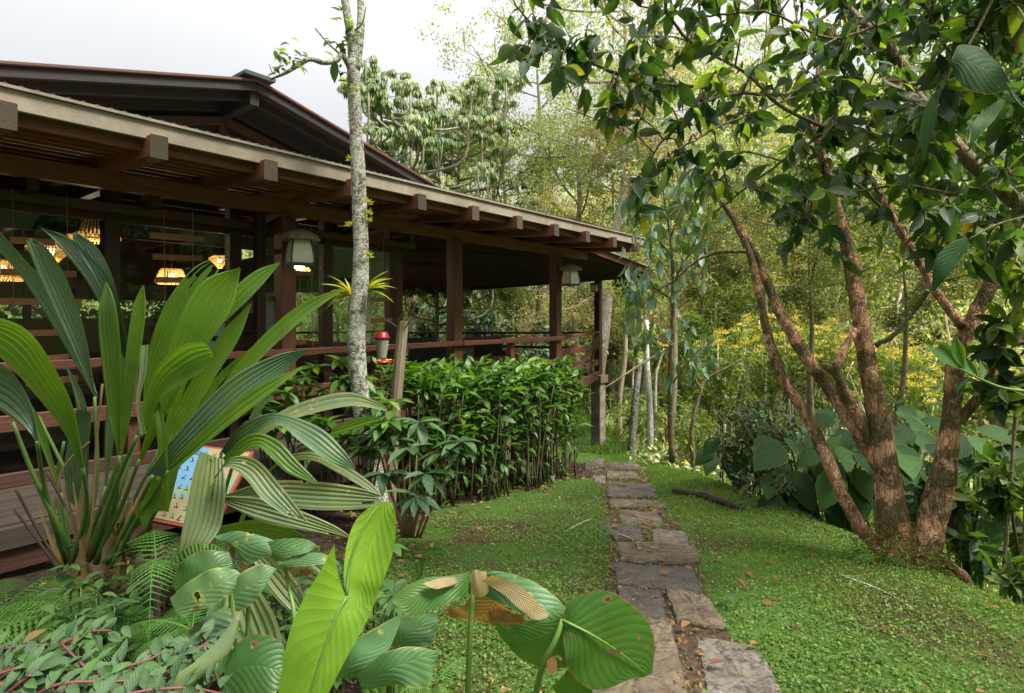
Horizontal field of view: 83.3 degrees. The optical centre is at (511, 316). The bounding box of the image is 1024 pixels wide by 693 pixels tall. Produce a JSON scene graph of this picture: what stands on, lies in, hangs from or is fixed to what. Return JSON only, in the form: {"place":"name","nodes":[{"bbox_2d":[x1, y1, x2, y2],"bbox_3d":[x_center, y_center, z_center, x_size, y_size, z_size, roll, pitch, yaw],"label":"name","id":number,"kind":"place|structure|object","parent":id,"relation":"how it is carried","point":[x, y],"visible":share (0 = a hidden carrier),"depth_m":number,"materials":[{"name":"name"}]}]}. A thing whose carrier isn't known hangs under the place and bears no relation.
{"place":"outdoors","nodes":[
{"label":"outdoors","id":0,"kind":"place"},
{"bbox_2d":[405,347,446,406],"bbox_3d":[-1.414,0.888,8.940,0.680,0.920,0.700,0,0,-31],"label":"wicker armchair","id":1,"kind":"object","parent":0,"point":[421,355],"visible":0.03,"depth_m":8.64,"materials":[{"name":"black wicker"}]},
{"bbox_2d":[0,0,1022,212],"label":"sky","id":2,"kind":"structure","parent":0,"point":[204,37],"materials":[{"name":"white"}]},
{"bbox_2d":[0,207,1023,692],"bbox_3d":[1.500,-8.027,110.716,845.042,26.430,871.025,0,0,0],"label":"ground","id":3,"kind":"structure","parent":0,"point":[756,625],"depth_m":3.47,"materials":[{"name":"green plant"}]},
{"bbox_2d":[80,244,190,317],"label":"bush","id":4,"kind":"object","parent":3,"relation":"on","point":[156,313],"visible":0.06,"depth_m":13.81,"materials":[{"name":"green plant"}]},
{"bbox_2d":[0,437,363,573],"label":"side platform","id":5,"kind":"structure","parent":3,"relation":"on","point":[20,547],"depth_m":4.09,"materials":[{"name":"brown wood"}]},
{"bbox_2d":[207,292,273,369],"bbox_3d":[-8.150,0.320,16.300,3.900,2.560,1.200,0,0,0],"label":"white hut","id":6,"kind":"object","parent":3,"relation":"on","point":[248,326],"depth_m":16.55,"materials":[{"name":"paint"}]},
{"bbox_2d":[0,432,597,692],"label":"planting bed","id":7,"kind":"object","parent":3,"relation":"on","point":[318,539],"visible":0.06,"depth_m":4.35,"materials":[{"name":"soil"}]},
{"bbox_2d":[0,579,93,686],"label":"fern","id":8,"kind":"object","parent":7,"relation":"on","point":[31,612],"visible":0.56,"depth_m":2.58,"materials":[{"name":"green plant"}]},
{"bbox_2d":[0,571,97,635],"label":"fern","id":9,"kind":"object","parent":7,"relation":"on","point":[6,603],"visible":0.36,"depth_m":2.95,"materials":[{"name":"green plant"}]},
{"bbox_2d":[0,592,98,668],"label":"fern","id":10,"kind":"object","parent":7,"relation":"on","point":[19,630],"visible":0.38,"depth_m":2.50,"materials":[{"name":"green plant"}]},
{"bbox_2d":[0,614,239,692],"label":"creeping shrub","id":11,"kind":"object","parent":7,"relation":"on","point":[47,668],"visible":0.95,"depth_m":1.67,"materials":[{"name":"green plant"}]},
{"bbox_2d":[77,604,197,692],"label":"fern","id":12,"kind":"object","parent":7,"relation":"on","point":[128,657],"visible":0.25,"depth_m":2.30,"materials":[{"name":"green plant"}]},
{"bbox_2d":[0,228,343,630],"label":"pleated palm plant","id":13,"kind":"object","parent":7,"relation":"on","point":[196,315],"visible":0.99,"depth_m":2.80,"materials":[{"name":"green plant"}]},
{"bbox_2d":[122,530,250,676],"bbox_3d":[-1.465,1.296,2.459,0.682,0.696,0.559,0,0,28],"label":"fern","id":14,"kind":"object","parent":7,"relation":"on","point":[156,601],"visible":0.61,"depth_m":2.40,"materials":[{"name":"green plant"}]},
{"bbox_2d":[105,601,273,669],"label":"fern","id":15,"kind":"object","parent":7,"relation":"on","point":[189,628],"visible":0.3,"depth_m":2.17,"materials":[{"name":"green plant"}]},
{"bbox_2d":[130,446,253,558],"bbox_3d":[-1.808,1.060,3.231,0.627,0.604,0.456,0,0,10],"label":"bird chart board","id":16,"kind":"object","parent":7,"relation":"on","point":[174,516],"visible":0.2,"depth_m":3.18,"materials":[{"name":"multicoloured paper"}]},
{"bbox_2d":[22,537,410,692],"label":"garden seedlings","id":17,"kind":"object","parent":7,"relation":"on","point":[113,604],"visible":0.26,"depth_m":2.47,"materials":[{"name":"green plant"}]},
{"bbox_2d":[170,531,338,692],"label":"elephant ear plant","id":18,"kind":"object","parent":7,"relation":"on","point":[206,578],"visible":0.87,"depth_m":1.83,"materials":[{"name":"green plant"}]},
{"bbox_2d":[177,392,386,675],"bbox_3d":[-1.020,1.019,2.565,0.868,1.292,0.886,0,0,0],"label":"arching palm plant","id":19,"kind":"object","parent":7,"relation":"on","point":[269,502],"visible":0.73,"depth_m":2.54,"materials":[{"name":"green plant"}]},
{"bbox_2d":[241,362,332,479],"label":"broad leaf shrub","id":20,"kind":"object","parent":7,"relation":"on","point":[294,399],"visible":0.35,"depth_m":4.90,"materials":[{"name":"green plant"}]},
{"bbox_2d":[267,0,388,502],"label":"slender lichen tree","id":21,"kind":"object","parent":7,"relation":"on","point":[357,307],"visible":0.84,"depth_m":5.14,"materials":[{"name":"grey plant"}]},
{"bbox_2d":[265,355,390,512],"bbox_3d":[-1.764,1.030,5.301,1.211,1.346,0.888,0,0,-31],"label":"broad leaf shrub","id":22,"kind":"object","parent":7,"relation":"on","point":[341,382],"visible":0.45,"depth_m":5.18,"materials":[{"name":"green plant"}]},
{"bbox_2d":[293,397,413,512],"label":"broad leaf shrub","id":23,"kind":"object","parent":7,"relation":"on","point":[353,436],"visible":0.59,"depth_m":4.77,"materials":[{"name":"green plant"}]},
{"bbox_2d":[384,306,414,510],"bbox_3d":[-1.083,0.990,5.572,0.334,2.194,0.168,0,0,0],"label":"wooden stake","id":24,"kind":"object","parent":7,"relation":"on","point":[399,359],"visible":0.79,"depth_m":5.55,"materials":[{"name":"brown wood"}]},
{"bbox_2d":[367,350,593,513],"bbox_3d":[-0.201,1.410,7.210,1.238,1.986,3.763,0,0,32],"label":"clipped hedge","id":25,"kind":"object","parent":7,"relation":"on","point":[480,382],"visible":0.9,"depth_m":6.71,"materials":[{"name":"green plant"}]},
{"bbox_2d":[0,60,655,489],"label":"restaurant building","id":26,"kind":"structure","parent":3,"relation":"on","point":[236,164],"depth_m":6.91,"materials":[{"name":"brown wood"}]},
{"bbox_2d":[0,187,84,386],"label":"hanging board ladder","id":27,"kind":"object","parent":26,"relation":"hanging from","point":[13,272],"visible":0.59,"depth_m":4.77,"materials":[{"name":"brown wood"}]},
{"bbox_2d":[149,211,204,283],"bbox_3d":[-3.266,-0.225,5.643,0.064,1.650,0.504,0,0,35],"label":"hanging board ladder","id":28,"kind":"object","parent":26,"relation":"hanging from","point":[164,256],"visible":0.54,"depth_m":5.60,"materials":[{"name":"brown wood"}]},
{"bbox_2d":[278,216,320,268],"bbox_3d":[-2.262,-0.810,6.132,0.428,0.594,0.428,0,0,0],"label":"lantern","id":29,"kind":"object","parent":26,"relation":"attached to","point":[299,253],"visible":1,"depth_m":6.04,"materials":[{"name":"grey glass"}]},
{"bbox_2d":[278,502,395,692],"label":"elephant ear plant","id":30,"kind":"object","parent":3,"relation":"on","point":[328,624],"visible":0.98,"depth_m":1.37,"materials":[{"name":"green plant"}]},
{"bbox_2d":[296,292,382,362],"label":"forest tree","id":31,"kind":"object","parent":3,"relation":"on","point":[336,322],"visible":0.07,"depth_m":23.12,"materials":[{"name":"green plant"}]},
{"bbox_2d":[336,79,426,361],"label":"forest tree","id":32,"kind":"object","parent":3,"relation":"on","point":[389,148],"visible":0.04,"depth_m":19.85,"materials":[{"name":"green plant"}]},
{"bbox_2d":[336,613,438,692],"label":"puckered leaf plant","id":33,"kind":"object","parent":3,"relation":"on","point":[394,651],"visible":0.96,"depth_m":1.43,"materials":[{"name":"green plant"}]},
{"bbox_2d":[360,413,481,537],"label":"whorled shrub","id":34,"kind":"object","parent":3,"relation":"on","point":[414,503],"visible":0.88,"depth_m":4.38,"materials":[{"name":"green plant"}]},
{"bbox_2d":[346,55,499,337],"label":"forest tree","id":35,"kind":"object","parent":3,"relation":"on","point":[375,95],"visible":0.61,"depth_m":18.75,"materials":[{"name":"green plant"}]},
{"bbox_2d":[403,299,446,341],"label":"bush","id":36,"kind":"object","parent":3,"relation":"on","point":[425,326],"visible":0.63,"depth_m":18.73,"materials":[{"name":"green plant"}]},
{"bbox_2d":[398,657,483,692],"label":"fern","id":37,"kind":"object","parent":3,"relation":"on","point":[436,687],"visible":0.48,"depth_m":2.21,"materials":[{"name":"green plant"}]},
{"bbox_2d":[403,162,493,341],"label":"forest tree","id":38,"kind":"object","parent":3,"relation":"on","point":[467,291],"visible":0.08,"depth_m":16.73,"materials":[{"name":"green plant"}]},
{"bbox_2d":[380,69,539,209],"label":"forest tree","id":39,"kind":"object","parent":3,"relation":"on","point":[504,81],"visible":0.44,"depth_m":21.48,"materials":[{"name":"green plant"}]},
{"bbox_2d":[430,287,522,353],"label":"forest tree","id":40,"kind":"object","parent":3,"relation":"on","point":[502,295],"visible":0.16,"depth_m":20.25,"materials":[{"name":"green plant"}]},
{"bbox_2d":[391,570,564,692],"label":"elephant ear plant","id":41,"kind":"object","parent":3,"relation":"on","point":[498,596],"visible":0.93,"depth_m":1.54,"materials":[{"name":"green plant"}]},
{"bbox_2d":[396,24,582,322],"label":"forest tree","id":42,"kind":"object","parent":3,"relation":"on","point":[488,74],"visible":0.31,"depth_m":22.64,"materials":[{"name":"green plant"}]},
{"bbox_2d":[463,307,521,357],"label":"bush","id":43,"kind":"object","parent":3,"relation":"on","point":[488,318],"visible":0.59,"depth_m":18.45,"materials":[{"name":"green plant"}]},
{"bbox_2d":[0,460,1009,692],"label":"leaf litter","id":44,"kind":"object","parent":3,"relation":"on","point":[679,638],"visible":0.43,"depth_m":4.14,"materials":[{"name":"brown plant"}]},
{"bbox_2d":[0,154,1023,446],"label":"hillside forest","id":45,"kind":"object","parent":3,"relation":"on","point":[948,332],"visible":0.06,"depth_m":22.73,"materials":[{"name":"green plant"}]},
{"bbox_2d":[424,104,604,344],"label":"forest tree","id":46,"kind":"object","parent":3,"relation":"on","point":[475,148],"visible":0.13,"depth_m":24.54,"materials":[{"name":"green plant"}]},
{"bbox_2d":[414,0,645,344],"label":"forest tree","id":47,"kind":"object","parent":3,"relation":"on","point":[568,26],"visible":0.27,"depth_m":24.94,"materials":[{"name":"green plant"}]},
{"bbox_2d":[502,311,568,360],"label":"bush","id":48,"kind":"object","parent":3,"relation":"on","point":[542,353],"visible":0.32,"depth_m":16.66,"materials":[{"name":"green plant"}]},
{"bbox_2d":[479,182,623,358],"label":"forest tree","id":49,"kind":"object","parent":3,"relation":"on","point":[572,307],"visible":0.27,"depth_m":17.36,"materials":[{"name":"green plant"}]},
{"bbox_2d":[494,590,654,692],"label":"elephant ear plant","id":50,"kind":"object","parent":3,"relation":"on","point":[592,640],"visible":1,"depth_m":1.42,"materials":[{"name":"green plant"}]},
{"bbox_2d":[465,22,694,401],"bbox_3d":[2.467,-3.853,22.322,7.918,14.344,7.432,0,0,-29],"label":"forest tree","id":51,"kind":"object","parent":3,"relation":"on","point":[580,178],"visible":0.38,"depth_m":21.19,"materials":[{"name":"green plant"}]},
{"bbox_2d":[434,0,746,411],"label":"forest tree","id":52,"kind":"object","parent":3,"relation":"on","point":[607,307],"visible":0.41,"depth_m":19.65,"materials":[{"name":"green plant"}]},
{"bbox_2d":[517,114,682,403],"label":"forest tree","id":53,"kind":"object","parent":3,"relation":"on","point":[612,350],"visible":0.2,"depth_m":23.67,"materials":[{"name":"green plant"}]},
{"bbox_2d":[616,315,627,438],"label":"bare tree","id":54,"kind":"object","parent":3,"relation":"on","point":[622,372],"visible":0.57,"depth_m":16.94,"materials":[{"name":"grey wood"}]},
{"bbox_2d":[602,279,658,400],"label":"forest tree","id":55,"kind":"object","parent":3,"relation":"on","point":[628,354],"visible":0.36,"depth_m":15.94,"materials":[{"name":"green plant"}]},
{"bbox_2d":[534,38,733,365],"bbox_3d":[5.621,-4.311,26.653,8.692,15.746,8.159,0,0,-44],"label":"forest tree","id":56,"kind":"object","parent":3,"relation":"on","point":[703,142],"visible":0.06,"depth_m":26.65,"materials":[{"name":"green plant"}]},
{"bbox_2d":[604,339,683,456],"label":"bare tree","id":57,"kind":"object","parent":3,"relation":"on","point":[634,412],"visible":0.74,"depth_m":12.93,"materials":[{"name":"grey plant"}]},
{"bbox_2d":[582,387,705,441],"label":"bush","id":58,"kind":"object","parent":3,"relation":"on","point":[612,418],"visible":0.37,"depth_m":18.17,"materials":[{"name":"green plant"}]},
{"bbox_2d":[270,472,1023,692],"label":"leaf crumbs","id":59,"kind":"object","parent":3,"relation":"on","point":[766,652],"visible":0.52,"depth_m":3.76,"materials":[{"name":"brown plant"}]},
{"bbox_2d":[644,320,653,457],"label":"bare tree","id":60,"kind":"object","parent":3,"relation":"on","point":[649,403],"visible":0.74,"depth_m":12.95,"materials":[{"name":"white plant"}]},
{"bbox_2d":[608,220,693,447],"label":"forest tree","id":61,"kind":"object","parent":3,"relation":"on","point":[632,308],"visible":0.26,"depth_m":14.66,"materials":[{"name":"green plant"}]},
{"bbox_2d":[528,0,791,416],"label":"forest tree","id":62,"kind":"object","parent":3,"relation":"on","point":[653,317],"visible":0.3,"depth_m":18.72,"materials":[{"name":"green plant"}]},
{"bbox_2d":[605,385,716,450],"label":"bush","id":63,"kind":"object","parent":3,"relation":"on","point":[641,427],"visible":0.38,"depth_m":14.94,"materials":[{"name":"green plant"}]},
{"bbox_2d":[607,209,721,444],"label":"forest tree","id":64,"kind":"object","parent":3,"relation":"on","point":[697,322],"visible":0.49,"depth_m":12.82,"materials":[{"name":"green plant"}]},
{"bbox_2d":[306,325,1023,590],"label":"undergrowth","id":65,"kind":"object","parent":3,"relation":"on","point":[684,463],"visible":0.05,"depth_m":16.49,"materials":[{"name":"green plant"}]},
{"bbox_2d":[618,156,726,462],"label":"drooping leaf tree","id":66,"kind":"object","parent":3,"relation":"on","point":[643,283],"visible":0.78,"depth_m":8.32,"materials":[{"name":"green plant"}]},
{"bbox_2d":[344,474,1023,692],"bbox_3d":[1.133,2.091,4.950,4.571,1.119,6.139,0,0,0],"label":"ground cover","id":67,"kind":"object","parent":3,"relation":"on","point":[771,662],"visible":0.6,"depth_m":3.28,"materials":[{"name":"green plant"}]},
{"bbox_2d":[665,401,733,471],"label":"bush","id":68,"kind":"object","parent":3,"relation":"on","point":[682,427],"visible":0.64,"depth_m":11.88,"materials":[{"name":"green plant"}]},
{"bbox_2d":[597,10,806,338],"bbox_3d":[9.614,-6.989,29.522,9.964,18.656,8.229,0,0,1],"label":"forest tree","id":69,"kind":"object","parent":3,"relation":"on","point":[708,57],"visible":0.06,"depth_m":29.89,"materials":[{"name":"green plant"}]},
{"bbox_2d":[671,488,745,511],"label":"fallen branch","id":70,"kind":"object","parent":3,"relation":"on","point":[707,495],"visible":0.87,"depth_m":6.29,"materials":[{"name":"brown wood"}]},
{"bbox_2d":[652,178,768,451],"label":"forest tree","id":71,"kind":"object","parent":3,"relation":"on","point":[723,258],"visible":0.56,"depth_m":18.01,"materials":[{"name":"green plant"}]},
{"bbox_2d":[689,342,742,471],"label":"bare tree","id":72,"kind":"object","parent":3,"relation":"on","point":[691,436],"visible":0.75,"depth_m":10.47,"materials":[{"name":"brown plant"}]},
{"bbox_2d":[676,346,759,480],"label":"bush","id":73,"kind":"object","parent":3,"relation":"on","point":[721,390],"visible":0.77,"depth_m":12.86,"materials":[{"name":"green plant"}]},
{"bbox_2d":[654,315,802,479],"bbox_3d":[5.580,2.309,15.101,3.258,4.724,2.675,0,0,-36],"label":"yellow flower shrub","id":74,"kind":"object","parent":3,"relation":"on","point":[717,343],"visible":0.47,"depth_m":14.64,"materials":[{"name":"green plant"}]},
{"bbox_2d":[694,410,784,490],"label":"broad leaved plant","id":75,"kind":"object","parent":3,"relation":"on","point":[706,458],"visible":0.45,"depth_m":7.46,"materials":[{"name":"green plant"}]},
{"bbox_2d":[628,50,856,424],"bbox_3d":[9.687,-2.675,24.310,10.528,14.809,10.556,0,0,4],"label":"forest tree","id":76,"kind":"object","parent":3,"relation":"on","point":[740,146],"visible":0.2,"depth_m":23.00,"materials":[{"name":"green plant"}]},
{"bbox_2d":[487,0,1023,586],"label":"cinnamon bark tree","id":77,"kind":"object","parent":3,"relation":"on","point":[869,28],"visible":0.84,"depth_m":3.41,"materials":[{"name":"green plant"}]},
{"bbox_2d":[911,0,1023,291],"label":"leafed branch","id":78,"kind":"object","parent":77,"relation":"attached to","point":[976,69],"visible":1,"depth_m":2.30,"materials":[{"name":"green plant"}]},
{"bbox_2d":[924,336,1023,394],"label":"leafy sprig","id":79,"kind":"object","parent":77,"relation":"attached to","point":[954,355],"visible":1,"depth_m":2.30,"materials":[{"name":"green plant"}]},
{"bbox_2d":[965,257,1023,599],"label":"hanging foliage","id":80,"kind":"object","parent":77,"relation":"hanging from","point":[1001,359],"visible":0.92,"depth_m":3.59,"materials":[{"name":"green plant"}]},
{"bbox_2d":[703,322,807,484],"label":"yellow flower shrub","id":81,"kind":"object","parent":3,"relation":"on","point":[760,344],"visible":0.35,"depth_m":15.25,"materials":[{"name":"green plant"}]},
{"bbox_2d":[708,394,807,498],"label":"bush","id":82,"kind":"object","parent":3,"relation":"on","point":[746,423],"visible":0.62,"depth_m":6.93,"materials":[{"name":"green plant"}]},
{"bbox_2d":[671,0,864,323],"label":"forest tree","id":83,"kind":"object","parent":3,"relation":"on","point":[792,42],"visible":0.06,"depth_m":31.76,"materials":[{"name":"green plant"}]},
{"bbox_2d":[654,147,890,421],"bbox_3d":[8.540,-0.387,19.677,7.801,10.221,5.717,0,0,-28],"label":"forest tree","id":84,"kind":"object","parent":3,"relation":"on","point":[739,303],"visible":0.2,"depth_m":19.73,"materials":[{"name":"green plant"}]},
{"bbox_2d":[732,310,844,469],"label":"yellow flower shrub","id":85,"kind":"object","parent":3,"relation":"on","point":[776,326],"visible":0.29,"depth_m":16.29,"materials":[{"name":"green plant"}]},
{"bbox_2d":[752,472,825,520],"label":"bush","id":86,"kind":"object","parent":3,"relation":"on","point":[802,508],"visible":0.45,"depth_m":5.84,"materials":[{"name":"green plant"}]},
{"bbox_2d":[734,324,857,471],"bbox_3d":[7.320,2.516,14.544,3.018,4.698,2.691,0,0,-45],"label":"yellow flower shrub","id":87,"kind":"object","parent":3,"relation":"on","point":[787,353],"visible":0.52,"depth_m":14.32,"materials":[{"name":"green plant"}]},
{"bbox_2d":[752,435,857,526],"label":"broad leaved plant","id":88,"kind":"object","parent":3,"relation":"on","point":[769,452],"visible":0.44,"depth_m":5.82,"materials":[{"name":"green plant"}]},
{"bbox_2d":[696,159,942,415],"bbox_3d":[5.574,0.829,11.281,3.972,8.085,4.889,0,0,15],"label":"forest tree","id":89,"kind":"object","parent":3,"relation":"on","point":[809,298],"visible":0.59,"depth_m":10.96,"materials":[{"name":"green plant"}]},
{"bbox_2d":[729,129,911,427],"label":"forest tree","id":90,"kind":"object","parent":3,"relation":"on","point":[805,268],"visible":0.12,"depth_m":21.65,"materials":[{"name":"green plant"}]},
{"bbox_2d":[740,56,936,376],"bbox_3d":[15.100,-4.561,26.501,10.646,14.976,10.675,0,0,-6],"label":"forest tree","id":91,"kind":"object","parent":3,"relation":"on","point":[843,107],"visible":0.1,"depth_m":25.92,"materials":[{"name":"green plant"}]},
{"bbox_2d":[762,339,924,468],"bbox_3d":[8.590,2.730,15.043,3.990,4.451,2.749,0,0,0],"label":"yellow flower shrub","id":92,"kind":"object","parent":3,"relation":"on","point":[881,364],"visible":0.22,"depth_m":14.66,"materials":[{"name":"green plant"}]},
{"bbox_2d":[798,413,907,534],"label":"broad leaved plant","id":93,"kind":"object","parent":3,"relation":"on","point":[842,444],"visible":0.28,"depth_m":5.52,"materials":[{"name":"green plant"}]},
{"bbox_2d":[773,165,1010,427],"bbox_3d":[8.350,1.013,12.075,4.866,8.047,3.953,0,0,43],"label":"forest tree","id":94,"kind":"object","parent":3,"relation":"on","point":[895,323],"visible":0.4,"depth_m":12.32,"materials":[{"name":"green plant"}]},
{"bbox_2d":[813,365,984,460],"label":"yellow flower shrub","id":95,"kind":"object","parent":3,"relation":"on","point":[918,397],"visible":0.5,"depth_m":12.91,"materials":[{"name":"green plant"}]},
{"bbox_2d":[834,333,984,472],"bbox_3d":[10.270,2.649,15.516,3.879,4.437,2.642,0,0,-17],"label":"yellow flower shrub","id":96,"kind":"object","parent":3,"relation":"on","point":[914,357],"visible":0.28,"depth_m":15.26,"materials":[{"name":"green plant"}]},
{"bbox_2d":[896,405,936,491],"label":"broad leaved plant","id":97,"kind":"object","parent":3,"relation":"on","point":[910,416],"visible":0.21,"depth_m":7.17,"materials":[{"name":"green plant"}]},
{"bbox_2d":[815,155,1020,377],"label":"forest tree","id":98,"kind":"object","parent":3,"relation":"on","point":[937,336],"visible":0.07,"depth_m":24.15,"materials":[{"name":"green plant"}]},
{"bbox_2d":[873,416,976,534],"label":"broad leaved plant","id":99,"kind":"object","parent":3,"relation":"on","point":[912,463],"visible":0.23,"depth_m":5.17,"materials":[{"name":"green plant"}]},
{"bbox_2d":[882,346,997,461],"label":"yellow flower shrub","id":100,"kind":"object","parent":3,"relation":"on","point":[937,376],"visible":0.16,"depth_m":15.91,"materials":[{"name":"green plant"}]},
{"bbox_2d":[903,440,1023,585],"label":"bush","id":101,"kind":"object","parent":3,"relation":"on","point":[977,552],"visible":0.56,"depth_m":4.78,"materials":[{"name":"green plant"}]},
{"bbox_2d":[947,424,1023,590],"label":"broad leaved plant","id":102,"kind":"object","parent":3,"relation":"on","point":[971,447],"visible":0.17,"depth_m":5.42,"materials":[{"name":"green plant"}]},
{"bbox_2d":[963,373,1023,599],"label":"bush","id":103,"kind":"object","parent":3,"relation":"on","point":[1015,488],"visible":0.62,"depth_m":3.73,"materials":[{"name":"green plant"}]},
{"bbox_2d":[984,550,1023,609],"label":"bush","id":104,"kind":"object","parent":3,"relation":"on","point":[1009,577],"visible":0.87,"depth_m":3.50,"materials":[{"name":"green plant"}]},
{"bbox_2d":[584,457,780,692],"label":"path","id":105,"kind":"structure","parent":0,"point":[736,668],"depth_m":3.22,"materials":[{"name":"stone"}]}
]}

